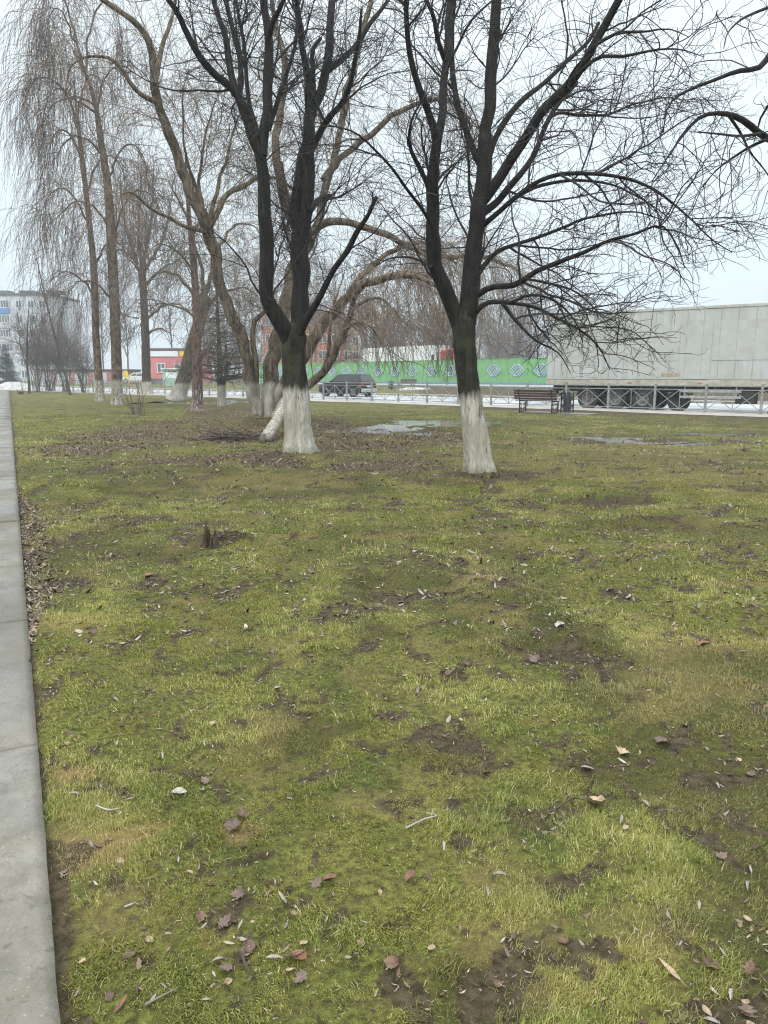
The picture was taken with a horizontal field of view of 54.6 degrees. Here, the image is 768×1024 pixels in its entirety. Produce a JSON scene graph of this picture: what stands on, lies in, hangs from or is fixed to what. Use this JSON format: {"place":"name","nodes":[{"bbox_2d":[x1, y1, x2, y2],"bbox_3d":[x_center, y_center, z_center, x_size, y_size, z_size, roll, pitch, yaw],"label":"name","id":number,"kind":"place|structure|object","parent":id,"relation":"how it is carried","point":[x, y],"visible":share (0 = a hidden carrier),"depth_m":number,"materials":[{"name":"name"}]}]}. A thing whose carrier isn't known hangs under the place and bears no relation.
{"place":"outdoors","nodes":[
{"label":"outdoors","id":0,"kind":"place"},
{"bbox_2d":[0,390,60,1023],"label":"path","id":1,"kind":"structure","parent":0,"point":[28,990],"depth_m":2.39,"materials":[{"name":"concrete"}]},
{"bbox_2d":[262,311,345,362],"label":"brick building","id":2,"kind":"structure","parent":0,"point":[319,349],"depth_m":134.63,"materials":[{"name":"red brick"},{"name":"window glass"},{"name":"dark roofing felt"}]},
{"bbox_2d":[318,350,325,358],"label":"window","id":3,"kind":"structure","parent":2,"relation":"in","point":[320,351],"depth_m":134.99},
{"bbox_2d":[0,389,767,416],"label":"pavement","id":4,"kind":"structure","parent":0,"point":[685,412],"depth_m":33.17,"materials":[{"name":"concrete"}]},
{"bbox_2d":[2,280,87,390],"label":"bush","id":5,"kind":"object","parent":4,"relation":"on","point":[47,381],"visible":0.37,"depth_m":68.98,"materials":[{"name":"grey plant"}]},
{"bbox_2d":[19,300,91,391],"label":"bush","id":6,"kind":"object","parent":4,"relation":"on","point":[58,365],"visible":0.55,"depth_m":65.39,"materials":[{"name":"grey plant"}]},
{"bbox_2d":[50,300,108,392],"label":"bush","id":7,"kind":"object","parent":4,"relation":"on","point":[83,385],"visible":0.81,"depth_m":62.35,"materials":[{"name":"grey plant"}]},
{"bbox_2d":[21,379,767,413],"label":"metal railing","id":8,"kind":"object","parent":4,"relation":"on","point":[706,390],"visible":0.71,"depth_m":34.26,"materials":[{"name":"metal"}]},
{"bbox_2d":[0,0,767,375],"label":"sky","id":9,"kind":"structure","parent":0,"point":[737,284],"materials":[{"name":"white"}]},
{"bbox_2d":[9,377,767,1023],"bbox_3d":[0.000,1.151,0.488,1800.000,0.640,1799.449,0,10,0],"label":"lawn","id":10,"kind":"structure","parent":0,"point":[483,1007],"depth_m":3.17,"materials":[{"name":"plant"}]},
{"bbox_2d":[0,345,20,383],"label":"spruce tree","id":11,"kind":"object","parent":10,"relation":"on","point":[7,363],"visible":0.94,"depth_m":93.87,"materials":[{"name":"green plant"}]},
{"bbox_2d":[0,382,41,389],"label":"snow pile","id":12,"kind":"object","parent":10,"relation":"on","point":[11,385],"visible":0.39,"depth_m":81.92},
{"bbox_2d":[0,296,52,393],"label":"young tree","id":13,"kind":"object","parent":10,"relation":"on","point":[27,346],"visible":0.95,"depth_m":59.48,"materials":[{"name":"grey plant"}]},
{"bbox_2d":[3,298,73,391],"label":"bush","id":14,"kind":"object","parent":10,"relation":"on","point":[33,362],"visible":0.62,"depth_m":65.45,"materials":[{"name":"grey plant"}]},
{"bbox_2d":[0,290,81,380],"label":"apartment building","id":15,"kind":"structure","parent":10,"relation":"on","point":[3,314],"depth_m":146.12,"materials":[{"name":"concrete"}]},
{"bbox_2d":[0,300,8,307],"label":"window","id":16,"kind":"structure","parent":15,"relation":"in","point":[2,302],"depth_m":145.04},
{"bbox_2d":[0,315,9,322],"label":"window","id":17,"kind":"structure","parent":15,"relation":"in","point":[7,317],"depth_m":145.54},
{"bbox_2d":[0,329,10,336],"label":"window","id":18,"kind":"structure","parent":15,"relation":"in","point":[1,330],"depth_m":146.03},
{"bbox_2d":[33,248,77,394],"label":"young tree","id":19,"kind":"object","parent":10,"relation":"on","point":[65,375],"visible":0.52,"depth_m":54.29,"materials":[{"name":"grey plant"}]},
{"bbox_2d":[0,37,161,401],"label":"birch tree","id":20,"kind":"object","parent":10,"relation":"on","point":[99,388],"visible":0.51,"depth_m":39.53,"materials":[{"name":"brown plant"}]},
{"bbox_2d":[32,369,141,384],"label":"garage row","id":21,"kind":"object","parent":10,"relation":"on","point":[107,374],"visible":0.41,"depth_m":110.17,"materials":[{"name":"concrete"}]},
{"bbox_2d":[87,274,110,368],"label":"background tree","id":22,"kind":"object","parent":10,"relation":"on","point":[102,343],"visible":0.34,"depth_m":141.20,"materials":[{"name":"plant"}]},
{"bbox_2d":[0,0,210,404],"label":"birch tree","id":23,"kind":"object","parent":10,"relation":"on","point":[116,357],"visible":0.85,"depth_m":33.10,"materials":[{"name":"brown plant"}]},
{"bbox_2d":[105,991,113,1002],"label":"fallen leaf","id":24,"kind":"object","parent":10,"relation":"on","point":[109,996],"visible":1,"depth_m":1.70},
{"bbox_2d":[112,993,126,1014],"bbox_3d":[-0.592,1.102,1.660,0.012,0.009,0.065,2,11,16],"label":"fallen leaf","id":25,"kind":"object","parent":10,"relation":"on","point":[120,1003],"visible":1,"depth_m":1.67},
{"bbox_2d":[99,263,140,368],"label":"background tree","id":26,"kind":"object","parent":10,"relation":"on","point":[124,335],"visible":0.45,"depth_m":135.47,"materials":[{"name":"plant"}]},
{"bbox_2d":[122,949,136,958],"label":"fallen leaf","id":27,"kind":"object","parent":10,"relation":"on","point":[130,954],"visible":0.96,"depth_m":1.81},
{"bbox_2d":[119,372,152,415],"bbox_3d":[-8.969,-4.287,26.832,1.097,1.652,1.179,6,12,29],"label":"bush","id":28,"kind":"object","parent":10,"relation":"on","point":[138,410],"visible":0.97,"depth_m":26.89,"materials":[{"name":"plant"}]},
{"bbox_2d":[145,988,176,1005],"bbox_3d":[-0.499,1.085,1.663,0.071,0.016,0.006,-5,12,-26],"label":"fallen twig","id":29,"kind":"object","parent":10,"relation":"on","point":[157,998],"visible":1,"depth_m":1.66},
{"bbox_2d":[146,262,185,347],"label":"background tree","id":30,"kind":"object","parent":10,"relation":"on","point":[170,325],"visible":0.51,"depth_m":130.56,"materials":[{"name":"plant"}]},
{"bbox_2d":[90,129,241,393],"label":"pollard tree","id":31,"kind":"object","parent":10,"relation":"on","point":[146,370],"visible":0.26,"depth_m":56.25,"materials":[{"name":"brown plant"}]},
{"bbox_2d":[161,369,177,385],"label":"kiosk","id":32,"kind":"object","parent":10,"relation":"on","point":[170,378],"visible":0.5,"depth_m":90.51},
{"bbox_2d":[97,157,252,411],"bbox_3d":[-7.832,-8.463,27.929,5.924,9.434,3.158,-7,13,-35],"label":"young tree","id":33,"kind":"object","parent":10,"relation":"on","point":[197,402],"visible":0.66,"depth_m":27.84,"materials":[{"name":"brown plant"}]},
{"bbox_2d":[171,787,186,792],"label":"fallen leaf","id":34,"kind":"object","parent":10,"relation":"on","point":[180,790],"visible":1,"depth_m":2.52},
{"bbox_2d":[150,348,211,383],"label":"shop building","id":35,"kind":"structure","parent":10,"relation":"on","point":[160,358],"depth_m":98.03,"materials":[{"name":"paint"}]},
{"bbox_2d":[157,363,164,372],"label":"window","id":36,"kind":"structure","parent":35,"relation":"in","point":[160,366],"depth_m":98.14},
{"bbox_2d":[130,400,248,404],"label":"puddle","id":37,"kind":"object","parent":10,"relation":"on","point":[235,401],"visible":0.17,"depth_m":40.81,"materials":[{"name":"grey liquid"}]},
{"bbox_2d":[106,161,278,400],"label":"leaning tree","id":38,"kind":"object","parent":10,"relation":"on","point":[178,393],"visible":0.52,"depth_m":41.56,"materials":[{"name":"beige plant"}]},
{"bbox_2d":[193,909,207,922],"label":"fallen leaf","id":39,"kind":"object","parent":10,"relation":"on","point":[200,915],"visible":1,"depth_m":1.91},
{"bbox_2d":[183,248,224,347],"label":"background tree","id":40,"kind":"object","parent":10,"relation":"on","point":[199,291],"visible":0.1,"depth_m":124.91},
{"bbox_2d":[200,523,221,549],"bbox_3d":[-1.449,0.194,6.208,0.208,0.238,0.205,9,14,40],"label":"tree stump","id":41,"kind":"object","parent":10,"relation":"on","point":[209,542],"visible":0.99,"depth_m":6.17,"materials":[{"name":"brown wood"}]},
{"bbox_2d":[164,264,263,406],"bbox_3d":[-7.517,-8.029,34.040,4.711,6.422,5.169,0,10,0],"label":"larch tree","id":42,"kind":"object","parent":10,"relation":"on","point":[221,371],"visible":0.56,"depth_m":34.10,"materials":[{"name":"brown plant"}]},
{"bbox_2d":[217,913,230,927],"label":"fallen leaf","id":43,"kind":"object","parent":10,"relation":"on","point":[224,921],"visible":1,"depth_m":1.88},
{"bbox_2d":[218,963,231,970],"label":"fallen leaf","id":44,"kind":"object","parent":10,"relation":"on","point":[226,966],"visible":1,"depth_m":1.74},
{"bbox_2d":[179,418,275,441],"bbox_3d":[-3.304,-1.882,16.811,2.196,0.525,2.022,-10,14,-43],"label":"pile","id":45,"kind":"object","parent":10,"relation":"on","point":[232,436],"visible":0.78,"depth_m":16.59,"materials":[{"name":"wood"}]},
{"bbox_2d":[211,526,250,539],"bbox_3d":[-1.341,0.166,6.456,0.313,0.099,0.308,5,12,27],"label":"debris heap","id":46,"kind":"object","parent":10,"relation":"on","point":[233,533],"visible":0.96,"depth_m":6.44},
{"bbox_2d":[224,818,240,830],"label":"fallen leaf","id":47,"kind":"object","parent":10,"relation":"on","point":[235,822],"visible":1,"depth_m":2.30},
{"bbox_2d":[230,885,243,898],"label":"fallen leaf","id":48,"kind":"object","parent":10,"relation":"on","point":[238,893],"visible":1,"depth_m":2.01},
{"bbox_2d":[222,331,255,405],"bbox_3d":[-6.897,-6.963,35.737,1.997,3.746,1.860,0,10,0],"label":"young tree","id":49,"kind":"object","parent":10,"relation":"on","point":[224,385],"visible":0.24,"depth_m":35.53,"materials":[{"name":"grey plant"}]},
{"bbox_2d":[235,806,250,816],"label":"fallen leaf","id":50,"kind":"object","parent":10,"relation":"on","point":[245,812],"visible":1,"depth_m":2.37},
{"bbox_2d":[219,250,267,380],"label":"background tree","id":51,"kind":"object","parent":10,"relation":"on","point":[233,284],"visible":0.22,"depth_m":130.58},
{"bbox_2d":[239,951,252,974],"bbox_3d":[-0.324,1.056,1.742,0.009,0.009,0.077,-6,12,-28],"label":"fallen twig","id":52,"kind":"object","parent":10,"relation":"on","point":[244,961],"visible":1,"depth_m":1.74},
{"bbox_2d":[240,945,253,957],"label":"fallen leaf","id":53,"kind":"object","parent":10,"relation":"on","point":[244,951],"visible":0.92,"depth_m":1.80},
{"bbox_2d":[243,939,254,952],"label":"fallen leaf","id":54,"kind":"object","parent":10,"relation":"on","point":[247,942],"visible":1,"depth_m":1.81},
{"bbox_2d":[245,241,281,358],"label":"background tree","id":55,"kind":"object","parent":10,"relation":"on","point":[257,338],"visible":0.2,"depth_m":134.68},
{"bbox_2d":[259,398,283,441],"bbox_3d":[-2.482,-2.224,17.442,0.282,1.044,3.263,0,10,2],"label":"trunk","id":56,"kind":"object","parent":10,"relation":"on","point":[270,431],"visible":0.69,"depth_m":16.59,"materials":[{"name":"white plant"}]},
{"bbox_2d":[97,0,468,453],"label":"linden tree","id":57,"kind":"object","parent":10,"relation":"on","point":[296,414],"visible":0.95,"depth_m":12.38,"materials":[{"name":"black plant"}]},
{"bbox_2d":[0,0,586,418],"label":"willow tree","id":58,"kind":"object","parent":10,"relation":"on","point":[265,406],"visible":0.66,"depth_m":20.34,"materials":[{"name":"brown plant"}]},
{"bbox_2d":[284,949,304,956],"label":"fallen leaf","id":59,"kind":"object","parent":10,"relation":"on","point":[295,953],"visible":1,"depth_m":1.79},
{"bbox_2d":[290,949,307,959],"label":"fallen leaf","id":60,"kind":"object","parent":10,"relation":"on","point":[302,955],"visible":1,"depth_m":1.78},
{"bbox_2d":[294,969,307,982],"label":"fallen leaf","id":61,"kind":"object","parent":10,"relation":"on","point":[301,975],"visible":1,"depth_m":1.73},
{"bbox_2d":[310,875,321,887],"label":"fallen leaf","id":62,"kind":"object","parent":10,"relation":"on","point":[317,881],"visible":1,"depth_m":2.05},
{"bbox_2d":[308,236,337,362],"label":"background tree","id":63,"kind":"object","parent":10,"relation":"on","point":[316,273],"visible":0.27,"depth_m":124.93,"materials":[{"name":"plant"}]},
{"bbox_2d":[323,873,335,880],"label":"fallen leaf","id":64,"kind":"object","parent":10,"relation":"on","point":[328,877],"visible":1,"depth_m":2.06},
{"bbox_2d":[313,246,358,361],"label":"background tree","id":65,"kind":"object","parent":10,"relation":"on","point":[334,297],"visible":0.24,"depth_m":123.32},
{"bbox_2d":[344,325,362,361],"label":"plaster building","id":66,"kind":"structure","parent":10,"relation":"on","point":[352,347],"depth_m":141.74,"materials":[{"name":"paint"}]},
{"bbox_2d":[345,240,388,347],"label":"background tree","id":67,"kind":"object","parent":10,"relation":"on","point":[366,288],"visible":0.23,"depth_m":116.81,"materials":[{"name":"plant"}]},
{"bbox_2d":[362,256,402,345],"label":"background tree","id":68,"kind":"object","parent":10,"relation":"on","point":[386,298],"visible":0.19,"depth_m":113.67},
{"bbox_2d":[312,420,457,436],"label":"puddle","id":69,"kind":"object","parent":10,"relation":"on","point":[400,425],"visible":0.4,"depth_m":20.67,"materials":[{"name":"grey liquid"}]},
{"bbox_2d":[15,407,767,1023],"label":"leaf litter","id":70,"kind":"object","parent":10,"relation":"on","point":[33,621],"visible":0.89,"depth_m":5.46,"materials":[{"name":"plant"}]},
{"bbox_2d":[384,955,400,968],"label":"fallen leaf","id":71,"kind":"object","parent":10,"relation":"on","point":[392,961],"visible":1,"depth_m":1.76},
{"bbox_2d":[169,291,638,380],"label":"wood","id":72,"kind":"object","parent":10,"relation":"on","point":[487,354],"visible":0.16,"depth_m":168.28,"materials":[{"name":"brown plant"}]},
{"bbox_2d":[400,379,416,386],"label":"park bench","id":73,"kind":"object","parent":10,"relation":"on","point":[409,380],"visible":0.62,"depth_m":64.97,"materials":[{"name":"brown wood"}]},
{"bbox_2d":[403,870,414,883],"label":"fallen leaf","id":74,"kind":"object","parent":10,"relation":"on","point":[410,874],"visible":1,"depth_m":2.06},
{"bbox_2d":[363,345,454,361],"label":"building","id":75,"kind":"structure","parent":10,"relation":"on","point":[408,354],"depth_m":82.43,"materials":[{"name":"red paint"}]},
{"bbox_2d":[399,387,428,389],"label":"snow pile","id":76,"kind":"object","parent":10,"relation":"on","point":[416,388],"visible":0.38,"depth_m":63.68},
{"bbox_2d":[390,248,445,346],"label":"background tree","id":77,"kind":"object","parent":10,"relation":"on","point":[409,305],"visible":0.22,"depth_m":120.91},
{"bbox_2d":[397,266,439,345],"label":"background tree","id":78,"kind":"object","parent":10,"relation":"on","point":[423,315],"visible":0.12,"depth_m":140.58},
{"bbox_2d":[405,812,436,828],"bbox_3d":[0.109,0.965,2.337,0.127,0.011,0.041,-7,13,-34],"label":"fallen twig","id":79,"kind":"object","parent":10,"relation":"on","point":[422,819],"visible":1,"depth_m":2.33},
{"bbox_2d":[409,268,452,345],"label":"background tree","id":80,"kind":"object","parent":10,"relation":"on","point":[431,319],"visible":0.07,"depth_m":116.10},
{"bbox_2d":[411,419,504,425],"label":"puddle","id":81,"kind":"object","parent":10,"relation":"on","point":[448,421],"visible":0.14,"depth_m":23.95,"materials":[{"name":"grey liquid"}]},
{"bbox_2d":[208,0,767,473],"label":"linden tree","id":82,"kind":"object","parent":10,"relation":"on","point":[464,312],"visible":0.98,"depth_m":10.03,"materials":[{"name":"black plant"}]},
{"bbox_2d":[475,267,500,358],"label":"background tree","id":83,"kind":"object","parent":10,"relation":"on","point":[482,325],"visible":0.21,"depth_m":108.85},
{"bbox_2d":[478,264,519,358],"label":"background tree","id":84,"kind":"object","parent":10,"relation":"on","point":[497,348],"visible":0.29,"depth_m":114.45,"materials":[{"name":"plant"}]},
{"bbox_2d":[500,306,526,357],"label":"background tree","id":85,"kind":"object","parent":10,"relation":"on","point":[522,334],"visible":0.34,"depth_m":145.84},
{"bbox_2d":[499,286,532,357],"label":"background tree","id":86,"kind":"object","parent":10,"relation":"on","point":[517,334],"visible":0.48,"depth_m":106.93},
{"bbox_2d":[512,283,549,357],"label":"background tree","id":87,"kind":"object","parent":10,"relation":"on","point":[534,332],"visible":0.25,"depth_m":111.89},
{"bbox_2d":[528,654,539,661],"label":"fallen leaf","id":88,"kind":"object","parent":10,"relation":"on","point":[533,658],"visible":0.97,"depth_m":3.77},
{"bbox_2d":[511,411,597,414],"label":"paving","id":89,"kind":"structure","parent":10,"relation":"on","point":[543,412],"depth_m":28.28,"materials":[{"name":"concrete"}]},
{"bbox_2d":[514,389,560,412],"bbox_3d":[5.899,-4.255,28.497,1.900,0.884,0.587,10,14,43],"label":"park bench","id":90,"kind":"object","parent":89,"relation":"on","point":[552,397],"visible":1,"depth_m":28.24,"materials":[{"name":"brown wood"}]},
{"bbox_2d":[560,393,573,412],"bbox_3d":[6.919,-4.119,28.089,0.400,0.762,0.400,8,13,38],"label":"litter bin","id":91,"kind":"object","parent":89,"relation":"on","point":[566,406],"visible":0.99,"depth_m":27.99,"materials":[{"name":"metal"}]},
{"bbox_2d":[557,936,568,944],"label":"fallen leaf","id":92,"kind":"object","parent":10,"relation":"on","point":[562,939],"visible":1,"depth_m":1.82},
{"bbox_2d":[550,797,584,812],"bbox_3d":[0.592,0.951,2.428,0.159,0.013,0.034,-6,12,-31],"label":"fallen twig","id":93,"kind":"object","parent":10,"relation":"on","point":[562,804],"visible":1,"depth_m":2.43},
{"bbox_2d":[585,795,604,804],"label":"fallen leaf","id":94,"kind":"object","parent":10,"relation":"on","point":[595,800],"visible":1,"depth_m":2.44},
{"bbox_2d":[616,746,630,754],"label":"fallen leaf","id":95,"kind":"object","parent":10,"relation":"on","point":[621,750],"visible":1,"depth_m":2.79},
{"bbox_2d":[572,435,697,443],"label":"puddle","id":96,"kind":"object","parent":10,"relation":"on","point":[616,439],"visible":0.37,"depth_m":16.83,"materials":[{"name":"grey liquid"}]},
{"bbox_2d":[655,736,668,742],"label":"fallen leaf","id":97,"kind":"object","parent":10,"relation":"on","point":[659,739],"visible":1,"depth_m":2.85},
{"bbox_2d":[659,958,686,986],"bbox_3d":[0.672,1.071,1.733,0.014,0.008,0.080,-12,28,-33],"label":"fallen leaf","id":98,"kind":"object","parent":10,"relation":"on","point":[672,971],"visible":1,"depth_m":1.74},
{"bbox_2d":[653,442,715,445],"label":"puddle","id":99,"kind":"object","parent":10,"relation":"on","point":[692,443],"visible":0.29,"depth_m":15.92,"materials":[{"name":"grey liquid"}]},
{"bbox_2d":[640,0,767,263],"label":"linden tree","id":100,"kind":"object","parent":10,"relation":"on","point":[755,130],"visible":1,"depth_m":7.33,"materials":[{"name":"black plant"}]},
{"bbox_2d":[702,1004,711,1016],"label":"fallen leaf","id":101,"kind":"object","parent":10,"relation":"on","point":[705,1008],"visible":1,"depth_m":1.62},
{"bbox_2d":[702,953,720,969],"bbox_3d":[0.766,1.059,1.744,0.046,0.026,0.044,3,11,15],"label":"fallen leaf","id":102,"kind":"object","parent":10,"relation":"on","point":[709,959],"visible":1,"depth_m":1.76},
{"bbox_2d":[673,432,761,435],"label":"puddle","id":103,"kind":"object","parent":10,"relation":"on","point":[725,434],"visible":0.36,"depth_m":18.81,"materials":[{"name":"grey liquid"}]},
{"bbox_2d":[715,851,726,859],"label":"fallen leaf","id":104,"kind":"object","parent":10,"relation":"on","point":[722,854],"visible":1,"depth_m":2.17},
{"bbox_2d":[738,1003,756,1014],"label":"fallen leaf","id":105,"kind":"object","parent":10,"relation":"on","point":[746,1007],"visible":1,"depth_m":1.64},
{"bbox_2d":[741,959,757,973],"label":"fallen leaf","id":106,"kind":"object","parent":10,"relation":"on","point":[750,964],"visible":1,"depth_m":1.75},
{"bbox_2d":[38,387,767,413],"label":"road","id":107,"kind":"structure","parent":0,"point":[716,406],"depth_m":45.69,"materials":[{"name":"asphalt"}]},
{"bbox_2d":[123,373,141,381],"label":"parked car","id":108,"kind":"object","parent":107,"relation":"on","point":[138,376],"visible":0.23,"depth_m":101.57,"materials":[{"name":"white paint"}]},
{"bbox_2d":[319,374,376,396],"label":"parked car","id":109,"kind":"object","parent":107,"relation":"on","point":[343,378],"visible":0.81,"depth_m":53.79,"materials":[{"name":"black paint"}]},
{"bbox_2d":[18,389,763,413],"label":"kerb","id":110,"kind":"structure","parent":107,"relation":"on","point":[512,405],"depth_m":33.99,"materials":[{"name":"concrete"}]},
{"bbox_2d":[34,385,767,403],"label":"kerb","id":111,"kind":"structure","parent":107,"relation":"on","point":[714,401],"depth_m":55.03,"materials":[{"name":"concrete"}]},
{"bbox_2d":[546,302,767,413],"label":"semi trailer","id":112,"kind":"object","parent":107,"relation":"on","point":[730,341],"visible":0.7,"depth_m":31.18,"materials":[{"name":"metal"}]},
{"bbox_2d":[259,358,552,386],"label":"green hoarding","id":113,"kind":"object","parent":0,"point":[518,371],"visible":0.51,"depth_m":69.45,"materials":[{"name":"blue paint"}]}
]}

